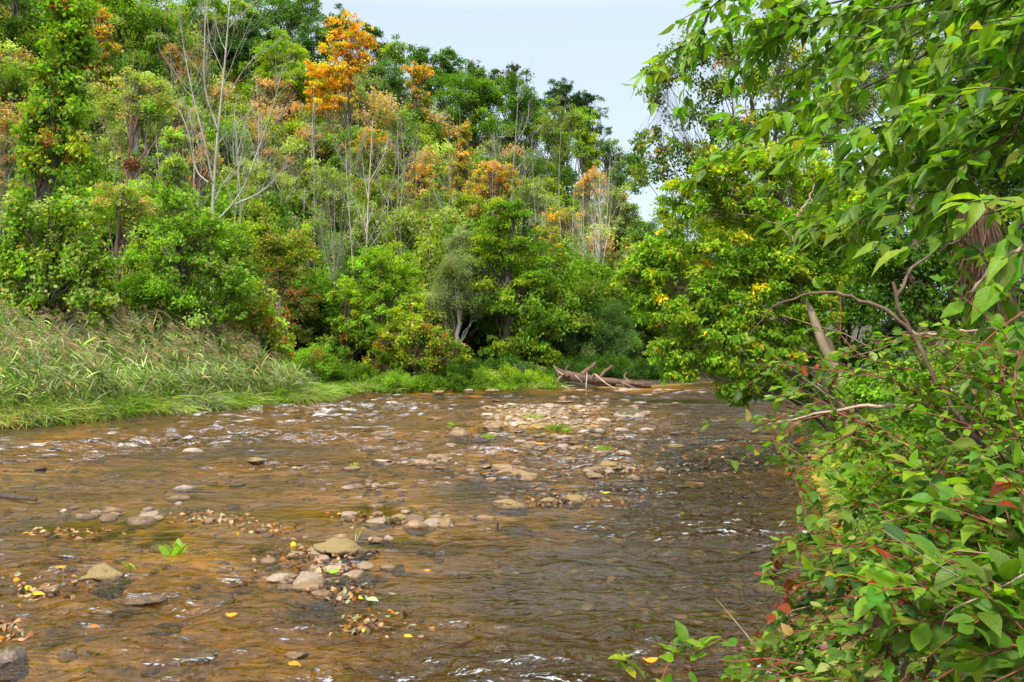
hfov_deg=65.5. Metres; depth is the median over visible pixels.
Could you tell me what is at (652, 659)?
fallen leaf
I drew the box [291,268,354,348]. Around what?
understory shrub
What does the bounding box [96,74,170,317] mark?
bare tree
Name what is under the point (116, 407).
grass
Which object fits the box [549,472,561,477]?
stone
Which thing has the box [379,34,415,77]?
deciduous tree
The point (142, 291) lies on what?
leafy bush
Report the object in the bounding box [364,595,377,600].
fallen leaf
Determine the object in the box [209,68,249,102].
understory shrub
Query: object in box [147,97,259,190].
understory shrub
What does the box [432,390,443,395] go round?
stone
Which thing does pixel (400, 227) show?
bare sapling
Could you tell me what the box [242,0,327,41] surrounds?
deciduous tree
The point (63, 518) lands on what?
stone
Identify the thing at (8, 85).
deciduous tree
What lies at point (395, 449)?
stone
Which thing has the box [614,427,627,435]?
stone
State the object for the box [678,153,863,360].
deciduous tree
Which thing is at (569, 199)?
understory shrub
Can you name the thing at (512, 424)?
gravel stone
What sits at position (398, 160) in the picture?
bare sapling
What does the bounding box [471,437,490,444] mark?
stone
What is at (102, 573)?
rock
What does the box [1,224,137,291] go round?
understory shrub
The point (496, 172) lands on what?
bare sapling
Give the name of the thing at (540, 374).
weed clump
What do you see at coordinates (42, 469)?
stone
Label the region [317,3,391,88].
deciduous tree
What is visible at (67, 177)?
understory shrub
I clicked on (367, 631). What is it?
stone
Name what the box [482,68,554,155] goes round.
deciduous tree
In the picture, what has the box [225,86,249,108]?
understory shrub
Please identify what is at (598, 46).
sky
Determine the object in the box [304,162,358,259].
sapling tree
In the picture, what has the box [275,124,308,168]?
understory shrub
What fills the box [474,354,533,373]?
weed clump
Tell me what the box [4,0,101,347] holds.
ivy clad tree
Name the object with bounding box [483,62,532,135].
pine tree
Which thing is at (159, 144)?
bare sapling
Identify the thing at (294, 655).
stone
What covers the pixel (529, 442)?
gravel stone
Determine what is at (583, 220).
bare sapling
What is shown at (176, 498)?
stone
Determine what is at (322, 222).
deciduous tree
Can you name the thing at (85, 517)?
stone
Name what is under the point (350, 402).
water
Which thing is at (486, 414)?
gravel stone
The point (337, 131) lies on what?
understory shrub
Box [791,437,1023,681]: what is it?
dogwood shrub
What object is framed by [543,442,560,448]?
driftwood stick
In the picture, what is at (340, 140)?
understory shrub
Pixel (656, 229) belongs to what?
understory shrub
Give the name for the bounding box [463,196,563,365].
riverside tree
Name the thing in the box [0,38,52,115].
understory shrub
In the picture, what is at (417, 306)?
deciduous tree
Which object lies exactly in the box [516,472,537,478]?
stone
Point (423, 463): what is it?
stone
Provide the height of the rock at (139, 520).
0.103 m
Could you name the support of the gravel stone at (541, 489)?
in the water
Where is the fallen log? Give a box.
[553,361,650,388]
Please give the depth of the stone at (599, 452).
12.39 m
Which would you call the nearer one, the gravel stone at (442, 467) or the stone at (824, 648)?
the stone at (824, 648)
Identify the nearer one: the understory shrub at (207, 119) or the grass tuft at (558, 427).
the grass tuft at (558, 427)
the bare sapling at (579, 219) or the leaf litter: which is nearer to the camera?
the leaf litter
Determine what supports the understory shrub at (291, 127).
on the ground at (46, 671)
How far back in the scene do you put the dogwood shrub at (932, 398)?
2.67 m
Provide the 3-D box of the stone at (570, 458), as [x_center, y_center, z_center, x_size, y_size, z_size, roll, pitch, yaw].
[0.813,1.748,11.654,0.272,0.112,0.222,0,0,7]
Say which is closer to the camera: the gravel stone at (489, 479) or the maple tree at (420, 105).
the gravel stone at (489, 479)
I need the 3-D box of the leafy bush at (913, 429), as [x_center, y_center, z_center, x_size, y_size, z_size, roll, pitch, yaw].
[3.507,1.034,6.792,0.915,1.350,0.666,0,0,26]
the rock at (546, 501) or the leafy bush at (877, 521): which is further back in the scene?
the rock at (546, 501)
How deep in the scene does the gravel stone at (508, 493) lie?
8.99 m
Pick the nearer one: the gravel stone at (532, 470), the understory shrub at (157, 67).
the gravel stone at (532, 470)
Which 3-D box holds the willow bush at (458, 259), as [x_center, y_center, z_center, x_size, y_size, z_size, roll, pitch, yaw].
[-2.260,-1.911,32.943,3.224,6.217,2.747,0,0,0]
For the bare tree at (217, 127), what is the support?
on the ground at (46, 671)
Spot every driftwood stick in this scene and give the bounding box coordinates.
[0,492,37,500]
[187,490,215,492]
[495,521,498,530]
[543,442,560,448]
[595,374,615,388]
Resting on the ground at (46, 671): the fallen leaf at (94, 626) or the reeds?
the reeds
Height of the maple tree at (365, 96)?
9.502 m
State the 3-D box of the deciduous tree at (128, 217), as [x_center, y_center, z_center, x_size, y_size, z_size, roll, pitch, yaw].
[-15.013,-2.607,29.984,3.856,7.040,2.746,0,0,20]
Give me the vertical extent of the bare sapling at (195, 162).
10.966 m
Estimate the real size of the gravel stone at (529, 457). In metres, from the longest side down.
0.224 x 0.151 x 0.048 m
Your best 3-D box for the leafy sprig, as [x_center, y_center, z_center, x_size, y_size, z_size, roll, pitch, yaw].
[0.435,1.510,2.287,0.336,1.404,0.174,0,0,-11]
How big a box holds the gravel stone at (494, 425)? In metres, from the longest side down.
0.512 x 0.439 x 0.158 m
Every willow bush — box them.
[422,221,494,362]
[549,295,643,365]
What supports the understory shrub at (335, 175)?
on the ground at (46, 671)
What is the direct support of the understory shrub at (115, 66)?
on the ground at (46, 671)
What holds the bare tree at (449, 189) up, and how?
on the ground at (46, 671)
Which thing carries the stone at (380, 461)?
on the water
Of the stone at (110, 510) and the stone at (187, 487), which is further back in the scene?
the stone at (187, 487)
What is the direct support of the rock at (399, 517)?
on the gravel at (302, 580)
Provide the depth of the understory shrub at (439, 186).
56.02 m
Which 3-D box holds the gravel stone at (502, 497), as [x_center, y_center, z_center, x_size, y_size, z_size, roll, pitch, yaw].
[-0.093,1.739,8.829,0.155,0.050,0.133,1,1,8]
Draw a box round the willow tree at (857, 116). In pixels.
[815,0,1015,366]
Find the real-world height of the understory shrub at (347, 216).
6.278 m
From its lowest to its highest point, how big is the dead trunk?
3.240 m
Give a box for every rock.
[78,562,131,599]
[124,516,156,529]
[182,448,203,458]
[306,537,376,565]
[333,534,345,537]
[368,536,385,546]
[387,513,406,526]
[403,519,435,535]
[488,499,531,515]
[539,497,559,508]
[560,495,586,509]
[592,460,623,474]
[662,443,690,451]
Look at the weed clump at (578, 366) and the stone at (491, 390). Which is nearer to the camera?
the stone at (491, 390)
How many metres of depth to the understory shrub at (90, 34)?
58.28 m
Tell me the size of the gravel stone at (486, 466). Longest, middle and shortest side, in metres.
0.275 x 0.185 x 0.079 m
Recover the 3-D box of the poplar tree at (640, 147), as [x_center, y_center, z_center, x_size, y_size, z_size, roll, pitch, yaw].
[9.656,-6.751,36.813,9.075,17.035,4.521,0,0,0]
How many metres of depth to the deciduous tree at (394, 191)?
47.60 m
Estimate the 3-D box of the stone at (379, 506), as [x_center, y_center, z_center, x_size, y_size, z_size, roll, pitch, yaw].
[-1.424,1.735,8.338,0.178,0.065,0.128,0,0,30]
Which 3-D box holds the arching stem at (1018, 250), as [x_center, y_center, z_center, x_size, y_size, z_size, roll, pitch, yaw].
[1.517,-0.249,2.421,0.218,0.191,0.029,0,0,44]
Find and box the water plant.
[159,538,188,556]
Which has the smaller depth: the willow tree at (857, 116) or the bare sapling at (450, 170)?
the willow tree at (857, 116)
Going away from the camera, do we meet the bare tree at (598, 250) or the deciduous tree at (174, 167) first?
the deciduous tree at (174, 167)
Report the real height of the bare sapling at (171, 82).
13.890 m
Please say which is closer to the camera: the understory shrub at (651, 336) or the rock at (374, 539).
the rock at (374, 539)
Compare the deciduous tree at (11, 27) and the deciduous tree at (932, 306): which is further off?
the deciduous tree at (11, 27)
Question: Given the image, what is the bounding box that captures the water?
[0,374,1018,681]
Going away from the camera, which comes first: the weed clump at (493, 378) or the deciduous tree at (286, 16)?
the weed clump at (493, 378)
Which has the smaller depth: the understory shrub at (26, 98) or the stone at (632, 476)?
the stone at (632, 476)
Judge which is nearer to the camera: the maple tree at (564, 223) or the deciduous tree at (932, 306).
the deciduous tree at (932, 306)
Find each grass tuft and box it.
[120,561,135,569]
[344,528,362,541]
[480,432,497,438]
[518,412,544,418]
[541,423,568,430]
[596,445,612,449]
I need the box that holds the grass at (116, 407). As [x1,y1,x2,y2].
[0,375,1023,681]
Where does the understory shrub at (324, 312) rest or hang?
on the ground at (46, 671)
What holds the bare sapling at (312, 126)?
on the ground at (46, 671)
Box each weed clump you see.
[282,342,341,381]
[317,350,378,382]
[360,363,419,391]
[392,363,443,377]
[402,372,446,389]
[437,371,465,390]
[440,353,494,375]
[443,365,484,388]
[464,365,506,385]
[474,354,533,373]
[490,358,538,388]
[511,360,546,375]
[526,364,556,384]
[535,364,556,378]
[537,350,614,377]
[588,350,655,379]
[634,357,700,380]
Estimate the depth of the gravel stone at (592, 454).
12.12 m
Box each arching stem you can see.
[749,291,911,334]
[768,403,976,424]
[891,234,1022,473]
[912,326,1000,335]
[916,601,1023,679]
[972,242,1023,291]
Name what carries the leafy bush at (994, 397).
on the ground at (46, 671)
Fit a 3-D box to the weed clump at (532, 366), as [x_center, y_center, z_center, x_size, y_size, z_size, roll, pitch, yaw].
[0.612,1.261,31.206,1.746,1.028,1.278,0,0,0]
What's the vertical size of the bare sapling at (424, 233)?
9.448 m
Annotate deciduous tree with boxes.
[0,0,50,77]
[0,62,43,238]
[61,180,170,336]
[65,64,184,320]
[69,63,124,287]
[73,0,211,74]
[123,125,208,339]
[156,42,216,109]
[164,0,230,43]
[167,99,223,208]
[216,156,313,224]
[218,219,272,328]
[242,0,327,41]
[247,214,321,360]
[277,155,327,225]
[277,206,350,274]
[284,13,339,68]
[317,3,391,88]
[336,238,424,371]
[341,201,391,263]
[346,56,422,109]
[346,171,421,246]
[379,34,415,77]
[379,105,445,149]
[381,220,423,273]
[385,293,430,374]
[404,43,469,113]
[406,184,469,239]
[423,65,516,153]
[436,182,493,239]
[438,151,512,187]
[448,283,564,361]
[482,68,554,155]
[501,150,580,203]
[523,95,586,207]
[563,227,607,265]
[566,106,604,184]
[582,183,647,260]
[587,138,651,218]
[605,216,661,357]
[635,229,806,361]
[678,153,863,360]
[804,138,985,368]
[853,232,1023,350]
[875,100,1023,307]
[926,76,1023,324]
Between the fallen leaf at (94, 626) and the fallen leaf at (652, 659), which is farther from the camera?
the fallen leaf at (94, 626)
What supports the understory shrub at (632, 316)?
on the ground at (46, 671)
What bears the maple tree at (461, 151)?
on the ground at (46, 671)
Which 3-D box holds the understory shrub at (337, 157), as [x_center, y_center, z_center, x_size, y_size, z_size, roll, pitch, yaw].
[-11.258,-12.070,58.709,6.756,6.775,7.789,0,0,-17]
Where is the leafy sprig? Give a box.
[608,620,719,681]
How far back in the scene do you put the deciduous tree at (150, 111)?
35.77 m
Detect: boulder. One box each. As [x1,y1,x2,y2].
[0,645,28,681]
[614,408,645,423]
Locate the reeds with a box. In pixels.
[0,297,317,414]
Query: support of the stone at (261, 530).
on the water
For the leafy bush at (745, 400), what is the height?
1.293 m
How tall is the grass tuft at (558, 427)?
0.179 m
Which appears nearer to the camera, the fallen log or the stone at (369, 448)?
the stone at (369, 448)
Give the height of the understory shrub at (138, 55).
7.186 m
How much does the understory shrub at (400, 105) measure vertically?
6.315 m
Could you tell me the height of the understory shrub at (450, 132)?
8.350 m
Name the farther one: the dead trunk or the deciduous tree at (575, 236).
the deciduous tree at (575, 236)
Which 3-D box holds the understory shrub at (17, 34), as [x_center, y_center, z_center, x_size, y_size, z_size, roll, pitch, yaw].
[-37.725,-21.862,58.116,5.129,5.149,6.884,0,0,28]
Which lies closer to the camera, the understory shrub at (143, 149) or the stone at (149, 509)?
the stone at (149, 509)
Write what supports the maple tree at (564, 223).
on the ground at (46, 671)
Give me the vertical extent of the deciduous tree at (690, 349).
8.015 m
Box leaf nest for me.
[123,158,139,171]
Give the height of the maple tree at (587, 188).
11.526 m
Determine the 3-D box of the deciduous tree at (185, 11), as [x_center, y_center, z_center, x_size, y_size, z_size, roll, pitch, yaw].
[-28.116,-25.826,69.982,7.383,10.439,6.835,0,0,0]
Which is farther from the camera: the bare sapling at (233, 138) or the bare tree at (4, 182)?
the bare sapling at (233, 138)
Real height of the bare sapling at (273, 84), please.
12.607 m
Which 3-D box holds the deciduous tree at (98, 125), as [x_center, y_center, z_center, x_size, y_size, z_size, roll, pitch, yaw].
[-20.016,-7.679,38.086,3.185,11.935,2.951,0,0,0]
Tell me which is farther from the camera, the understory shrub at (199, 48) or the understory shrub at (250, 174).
the understory shrub at (199, 48)
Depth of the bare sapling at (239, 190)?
36.67 m
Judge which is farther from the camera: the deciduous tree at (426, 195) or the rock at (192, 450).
the deciduous tree at (426, 195)
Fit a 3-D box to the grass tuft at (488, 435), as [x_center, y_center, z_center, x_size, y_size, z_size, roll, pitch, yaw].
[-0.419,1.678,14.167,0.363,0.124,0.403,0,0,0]
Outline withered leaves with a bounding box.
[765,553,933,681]
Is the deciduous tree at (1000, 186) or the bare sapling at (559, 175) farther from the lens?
the bare sapling at (559, 175)
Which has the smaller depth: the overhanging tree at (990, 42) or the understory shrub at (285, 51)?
the overhanging tree at (990, 42)
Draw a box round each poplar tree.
[624,16,813,356]
[751,0,843,320]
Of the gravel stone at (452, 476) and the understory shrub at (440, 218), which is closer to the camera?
the gravel stone at (452, 476)
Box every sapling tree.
[0,92,34,290]
[237,118,300,177]
[276,121,354,169]
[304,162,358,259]
[513,175,561,231]
[547,232,567,355]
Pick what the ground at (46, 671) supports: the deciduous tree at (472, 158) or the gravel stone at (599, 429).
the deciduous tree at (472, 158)
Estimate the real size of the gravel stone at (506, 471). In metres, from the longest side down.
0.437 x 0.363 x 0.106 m
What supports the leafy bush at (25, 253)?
on the ground at (46, 671)
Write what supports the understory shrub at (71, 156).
on the ground at (46, 671)
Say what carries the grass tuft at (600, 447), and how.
on the gravel at (302, 580)
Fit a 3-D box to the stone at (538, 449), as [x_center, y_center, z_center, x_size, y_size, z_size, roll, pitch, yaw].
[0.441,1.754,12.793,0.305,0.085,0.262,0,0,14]
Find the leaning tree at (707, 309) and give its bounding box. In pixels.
[611,136,895,438]
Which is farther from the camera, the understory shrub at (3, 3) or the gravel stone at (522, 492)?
the understory shrub at (3, 3)
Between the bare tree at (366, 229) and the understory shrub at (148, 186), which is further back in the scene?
the understory shrub at (148, 186)
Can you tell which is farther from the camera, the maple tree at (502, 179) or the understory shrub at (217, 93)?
the understory shrub at (217, 93)
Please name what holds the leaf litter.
on the ground at (46, 671)
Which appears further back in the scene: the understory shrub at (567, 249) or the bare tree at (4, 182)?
the understory shrub at (567, 249)
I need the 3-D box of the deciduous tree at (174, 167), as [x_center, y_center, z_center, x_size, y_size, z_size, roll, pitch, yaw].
[-14.461,-4.060,32.819,3.151,9.685,2.674,0,0,21]
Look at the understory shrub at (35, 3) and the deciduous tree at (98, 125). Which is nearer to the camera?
the deciduous tree at (98, 125)
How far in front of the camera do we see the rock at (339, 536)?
6.96 m
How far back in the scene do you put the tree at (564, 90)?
90.45 m
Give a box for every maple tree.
[84,7,128,102]
[180,166,208,189]
[186,0,287,92]
[231,26,320,132]
[248,73,311,133]
[302,8,383,132]
[318,73,415,138]
[339,125,411,211]
[394,60,437,141]
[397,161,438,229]
[440,119,478,206]
[463,159,522,227]
[534,205,584,257]
[570,165,613,254]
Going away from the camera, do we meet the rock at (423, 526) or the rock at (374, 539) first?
the rock at (374, 539)
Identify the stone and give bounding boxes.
[34,466,46,472]
[38,585,59,597]
[57,509,70,520]
[72,514,95,520]
[102,508,122,513]
[142,506,155,511]
[165,495,189,502]
[170,485,202,493]
[201,516,222,524]
[247,457,269,465]
[254,528,266,533]
[283,650,309,659]
[306,471,320,474]
[335,593,350,603]
[342,466,361,472]
[349,626,370,635]
[360,446,379,452]
[365,482,372,490]
[367,503,385,509]
[371,459,391,466]
[376,484,394,488]
[384,535,393,546]
[385,499,397,504]
[391,447,402,452]
[414,459,441,469]
[426,454,451,461]
[431,509,441,514]
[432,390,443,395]
[434,466,449,469]
[448,427,468,440]
[448,473,458,477]
[462,468,479,472]
[466,515,475,520]
[468,472,481,476]
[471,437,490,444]
[478,464,490,469]
[481,413,493,416]
[481,472,498,477]
[483,422,502,430]
[484,477,496,483]
[485,389,498,392]
[488,429,501,432]
[489,463,514,471]
[495,468,525,477]
[496,496,509,499]
[502,492,512,496]
[508,422,518,426]
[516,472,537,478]
[517,475,537,482]
[517,490,528,494]
[521,441,537,444]
[521,444,534,450]
[522,455,534,459]
[523,468,538,471]
[528,485,537,489]
[531,448,549,451]
[533,487,546,491]
[536,492,545,497]
[544,403,555,406]
[546,479,557,484]
[548,492,560,495]
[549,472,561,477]
[553,466,567,470]
[555,435,568,439]
[555,443,567,453]
[556,401,573,402]
[559,457,575,463]
[585,436,601,440]
[586,453,599,457]
[594,428,606,434]
[594,450,615,456]
[595,497,610,503]
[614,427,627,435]
[626,475,644,480]
[638,427,653,431]
[643,411,650,417]
[669,432,682,435]
[679,437,708,447]
[683,482,706,488]
[712,445,727,450]
[812,639,828,650]
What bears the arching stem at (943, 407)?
attached to the dogwood shrub at (932, 398)
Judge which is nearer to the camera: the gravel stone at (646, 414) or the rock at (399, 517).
the rock at (399, 517)
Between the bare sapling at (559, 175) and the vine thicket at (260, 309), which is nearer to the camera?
the vine thicket at (260, 309)
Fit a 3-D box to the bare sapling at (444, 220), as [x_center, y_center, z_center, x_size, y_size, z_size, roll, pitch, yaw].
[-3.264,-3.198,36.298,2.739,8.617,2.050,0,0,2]
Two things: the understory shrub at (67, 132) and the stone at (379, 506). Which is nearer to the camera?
the stone at (379, 506)
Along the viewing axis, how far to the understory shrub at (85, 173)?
35.50 m
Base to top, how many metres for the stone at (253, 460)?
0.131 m
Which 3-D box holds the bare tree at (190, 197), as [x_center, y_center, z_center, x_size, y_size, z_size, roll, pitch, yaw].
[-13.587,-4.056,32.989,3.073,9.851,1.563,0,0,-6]
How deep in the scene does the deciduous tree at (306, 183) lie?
46.62 m
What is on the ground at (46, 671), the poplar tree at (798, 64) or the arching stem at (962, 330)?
the poplar tree at (798, 64)
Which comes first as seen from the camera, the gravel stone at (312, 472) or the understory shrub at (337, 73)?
the gravel stone at (312, 472)
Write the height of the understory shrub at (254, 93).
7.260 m
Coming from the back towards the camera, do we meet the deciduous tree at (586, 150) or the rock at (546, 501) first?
the deciduous tree at (586, 150)
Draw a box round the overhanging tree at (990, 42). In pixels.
[621,0,1023,414]
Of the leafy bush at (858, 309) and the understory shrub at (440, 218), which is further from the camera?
the understory shrub at (440, 218)
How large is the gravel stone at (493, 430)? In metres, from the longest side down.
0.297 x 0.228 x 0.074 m
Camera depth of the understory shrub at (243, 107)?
55.15 m
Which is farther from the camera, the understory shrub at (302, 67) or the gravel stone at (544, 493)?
the understory shrub at (302, 67)
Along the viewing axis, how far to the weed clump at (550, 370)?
31.16 m
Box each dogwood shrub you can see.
[696,276,1023,550]
[704,487,1021,681]
[758,274,1023,627]
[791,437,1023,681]
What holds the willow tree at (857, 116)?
on the ground at (46, 671)
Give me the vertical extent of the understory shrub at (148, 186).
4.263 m
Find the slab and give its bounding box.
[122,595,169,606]
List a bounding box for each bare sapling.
[150,23,208,178]
[150,67,180,213]
[178,107,221,208]
[182,59,234,175]
[214,96,267,192]
[216,103,267,221]
[222,162,250,240]
[223,100,263,178]
[239,83,284,172]
[254,35,292,133]
[271,88,352,266]
[279,173,310,345]
[282,88,328,169]
[310,165,345,257]
[330,130,370,260]
[368,82,421,240]
[388,179,428,263]
[404,168,455,292]
[420,176,458,282]
[439,130,461,198]
[441,96,481,153]
[459,137,517,214]
[464,139,508,197]
[502,134,541,234]
[526,159,552,255]
[529,195,557,250]
[534,107,588,248]
[556,181,590,259]
[557,182,592,257]
[558,187,605,260]
[591,156,617,262]
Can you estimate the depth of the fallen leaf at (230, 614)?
4.91 m
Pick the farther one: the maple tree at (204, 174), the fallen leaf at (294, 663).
the maple tree at (204, 174)
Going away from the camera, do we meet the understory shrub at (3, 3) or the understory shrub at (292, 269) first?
the understory shrub at (292, 269)
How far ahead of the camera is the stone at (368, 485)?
9.50 m
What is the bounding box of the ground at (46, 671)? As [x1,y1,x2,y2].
[0,181,1023,681]
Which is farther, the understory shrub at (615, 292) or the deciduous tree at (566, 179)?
the deciduous tree at (566, 179)
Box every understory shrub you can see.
[0,0,49,14]
[0,12,30,52]
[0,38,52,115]
[0,96,44,145]
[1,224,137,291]
[2,29,85,79]
[3,76,41,111]
[3,162,81,199]
[12,0,48,30]
[15,166,95,233]
[19,0,114,34]
[20,100,105,171]
[22,151,165,286]
[28,123,106,169]
[29,16,117,58]
[32,49,144,86]
[83,263,154,324]
[86,65,183,188]
[87,212,228,331]
[89,43,171,108]
[104,123,160,179]
[109,29,171,69]
[128,54,229,118]
[131,7,229,84]
[136,0,198,32]
[137,176,157,236]
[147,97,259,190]
[149,195,283,320]
[150,92,239,182]
[158,72,239,119]
[161,152,252,207]
[184,174,349,278]
[207,80,287,133]
[207,270,323,349]
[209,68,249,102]
[216,100,275,162]
[216,171,313,225]
[217,167,262,183]
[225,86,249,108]
[249,82,310,136]
[253,32,307,67]
[258,106,327,177]
[262,259,305,318]
[267,209,322,239]
[269,262,412,358]
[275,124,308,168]
[282,60,314,80]
[283,77,327,104]
[285,113,406,186]
[287,164,357,238]
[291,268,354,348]
[302,264,435,354]
[304,53,394,133]
[304,236,418,275]
[307,191,393,249]
[315,125,399,192]
[317,62,368,94]
[335,121,421,166]
[335,189,380,213]
[338,196,386,241]
[343,158,396,203]
[374,194,463,294]
[375,94,437,131]
[375,287,463,355]
[376,106,436,167]
[383,96,468,152]
[386,120,444,179]
[394,175,443,208]
[406,136,487,184]
[406,223,538,354]
[408,194,476,339]
[422,175,470,203]
[428,217,568,355]
[437,110,476,152]
[437,149,549,222]
[469,127,529,187]
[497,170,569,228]
[497,256,621,358]
[513,153,597,211]
[515,209,585,254]
[523,232,608,332]
[539,258,633,345]
[558,200,593,233]
[566,201,632,259]
[573,251,684,349]
[574,214,674,286]
[586,253,671,287]
[598,291,669,355]
[628,321,676,357]
[640,224,693,245]
[653,234,697,266]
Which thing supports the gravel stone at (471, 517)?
on the gravel at (302, 580)
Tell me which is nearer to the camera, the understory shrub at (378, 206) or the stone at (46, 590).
the stone at (46, 590)
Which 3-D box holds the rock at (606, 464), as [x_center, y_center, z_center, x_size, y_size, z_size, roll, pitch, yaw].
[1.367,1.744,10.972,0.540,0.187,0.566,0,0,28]
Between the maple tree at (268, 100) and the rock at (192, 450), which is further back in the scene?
the maple tree at (268, 100)
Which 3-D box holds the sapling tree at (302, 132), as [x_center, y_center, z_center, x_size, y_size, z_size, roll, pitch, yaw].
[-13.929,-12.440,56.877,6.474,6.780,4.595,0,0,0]
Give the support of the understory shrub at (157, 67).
on the ground at (46, 671)
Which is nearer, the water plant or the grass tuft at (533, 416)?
the water plant
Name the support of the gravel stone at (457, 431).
on the gravel at (302, 580)
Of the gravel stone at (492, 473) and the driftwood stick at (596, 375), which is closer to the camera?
the gravel stone at (492, 473)
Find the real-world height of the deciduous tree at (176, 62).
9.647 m
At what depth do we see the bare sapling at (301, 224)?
38.18 m
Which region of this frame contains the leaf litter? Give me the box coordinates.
[0,391,776,647]
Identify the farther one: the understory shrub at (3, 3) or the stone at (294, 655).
the understory shrub at (3, 3)
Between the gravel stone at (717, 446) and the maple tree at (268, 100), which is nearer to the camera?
the gravel stone at (717, 446)
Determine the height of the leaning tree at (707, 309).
5.086 m
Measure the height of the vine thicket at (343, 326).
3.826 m
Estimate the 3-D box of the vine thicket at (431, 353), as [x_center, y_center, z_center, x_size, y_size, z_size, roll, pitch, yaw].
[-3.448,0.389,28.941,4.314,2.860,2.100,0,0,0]
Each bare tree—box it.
[0,131,51,236]
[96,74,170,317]
[153,0,296,332]
[154,126,224,294]
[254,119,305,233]
[312,188,359,356]
[327,91,368,213]
[336,91,399,268]
[351,125,415,250]
[384,86,429,186]
[393,146,435,240]
[429,160,463,236]
[493,59,560,224]
[569,155,621,268]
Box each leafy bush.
[113,182,259,354]
[723,372,832,432]
[783,278,930,412]
[831,414,894,512]
[832,366,896,420]
[837,458,901,545]
[866,467,967,554]
[867,388,976,474]
[871,350,961,400]
[924,368,1023,453]
[931,324,1023,400]
[931,466,1006,550]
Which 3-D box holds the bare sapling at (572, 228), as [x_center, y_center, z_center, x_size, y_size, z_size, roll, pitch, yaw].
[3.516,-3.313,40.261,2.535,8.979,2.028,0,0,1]
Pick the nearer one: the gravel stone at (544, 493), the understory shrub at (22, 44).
the gravel stone at (544, 493)
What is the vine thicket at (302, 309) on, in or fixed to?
on the ground at (46, 671)
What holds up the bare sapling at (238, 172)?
on the ground at (46, 671)
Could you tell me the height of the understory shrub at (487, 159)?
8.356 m
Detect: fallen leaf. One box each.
[33,591,43,594]
[88,624,100,627]
[225,613,236,616]
[288,661,300,665]
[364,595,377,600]
[643,657,657,662]
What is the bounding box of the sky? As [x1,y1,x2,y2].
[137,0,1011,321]
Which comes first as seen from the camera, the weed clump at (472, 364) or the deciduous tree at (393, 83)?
the weed clump at (472, 364)
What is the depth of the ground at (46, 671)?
7.55 m
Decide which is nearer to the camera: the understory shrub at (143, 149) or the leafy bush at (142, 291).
the leafy bush at (142, 291)
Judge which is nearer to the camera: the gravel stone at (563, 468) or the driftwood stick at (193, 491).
the driftwood stick at (193, 491)
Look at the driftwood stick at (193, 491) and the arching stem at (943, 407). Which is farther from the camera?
the driftwood stick at (193, 491)
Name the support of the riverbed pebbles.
on the ground at (46, 671)
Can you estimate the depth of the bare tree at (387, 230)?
40.52 m
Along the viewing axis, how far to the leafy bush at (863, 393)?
10.90 m
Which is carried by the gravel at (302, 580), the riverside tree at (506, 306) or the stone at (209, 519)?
the stone at (209, 519)
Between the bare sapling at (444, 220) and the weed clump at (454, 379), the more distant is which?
the bare sapling at (444, 220)
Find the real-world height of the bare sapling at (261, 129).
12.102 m
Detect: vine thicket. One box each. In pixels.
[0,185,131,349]
[223,277,297,362]
[265,256,325,363]
[316,280,387,367]
[359,312,474,377]
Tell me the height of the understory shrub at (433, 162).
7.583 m
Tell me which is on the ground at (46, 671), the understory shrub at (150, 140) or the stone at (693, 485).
the understory shrub at (150, 140)
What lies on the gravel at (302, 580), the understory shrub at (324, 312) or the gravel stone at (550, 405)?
the gravel stone at (550, 405)
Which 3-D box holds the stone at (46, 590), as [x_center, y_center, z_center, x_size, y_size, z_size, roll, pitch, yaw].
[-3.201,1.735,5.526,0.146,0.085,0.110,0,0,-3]
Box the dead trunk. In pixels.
[943,188,1023,453]
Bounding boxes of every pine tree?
[463,59,493,112]
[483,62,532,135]
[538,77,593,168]
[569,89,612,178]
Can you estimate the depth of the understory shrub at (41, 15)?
62.46 m
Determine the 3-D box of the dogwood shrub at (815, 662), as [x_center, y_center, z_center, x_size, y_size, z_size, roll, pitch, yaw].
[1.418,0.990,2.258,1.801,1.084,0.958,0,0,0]
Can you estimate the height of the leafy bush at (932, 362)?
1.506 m
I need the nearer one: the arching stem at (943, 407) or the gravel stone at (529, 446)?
the arching stem at (943, 407)
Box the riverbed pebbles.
[0,405,832,681]
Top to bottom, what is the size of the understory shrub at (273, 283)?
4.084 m
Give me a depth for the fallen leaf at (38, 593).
5.32 m
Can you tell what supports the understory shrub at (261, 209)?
on the ground at (46, 671)
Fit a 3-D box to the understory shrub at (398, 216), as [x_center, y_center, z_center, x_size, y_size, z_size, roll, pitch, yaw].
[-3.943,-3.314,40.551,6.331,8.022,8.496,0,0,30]
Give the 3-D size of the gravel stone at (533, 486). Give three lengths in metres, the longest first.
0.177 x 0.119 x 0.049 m
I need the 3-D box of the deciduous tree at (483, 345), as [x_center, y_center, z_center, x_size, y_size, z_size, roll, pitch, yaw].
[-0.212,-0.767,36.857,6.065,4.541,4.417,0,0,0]
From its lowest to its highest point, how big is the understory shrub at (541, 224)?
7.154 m
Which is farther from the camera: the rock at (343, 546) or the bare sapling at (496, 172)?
the bare sapling at (496, 172)
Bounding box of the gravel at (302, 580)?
[31,392,823,599]

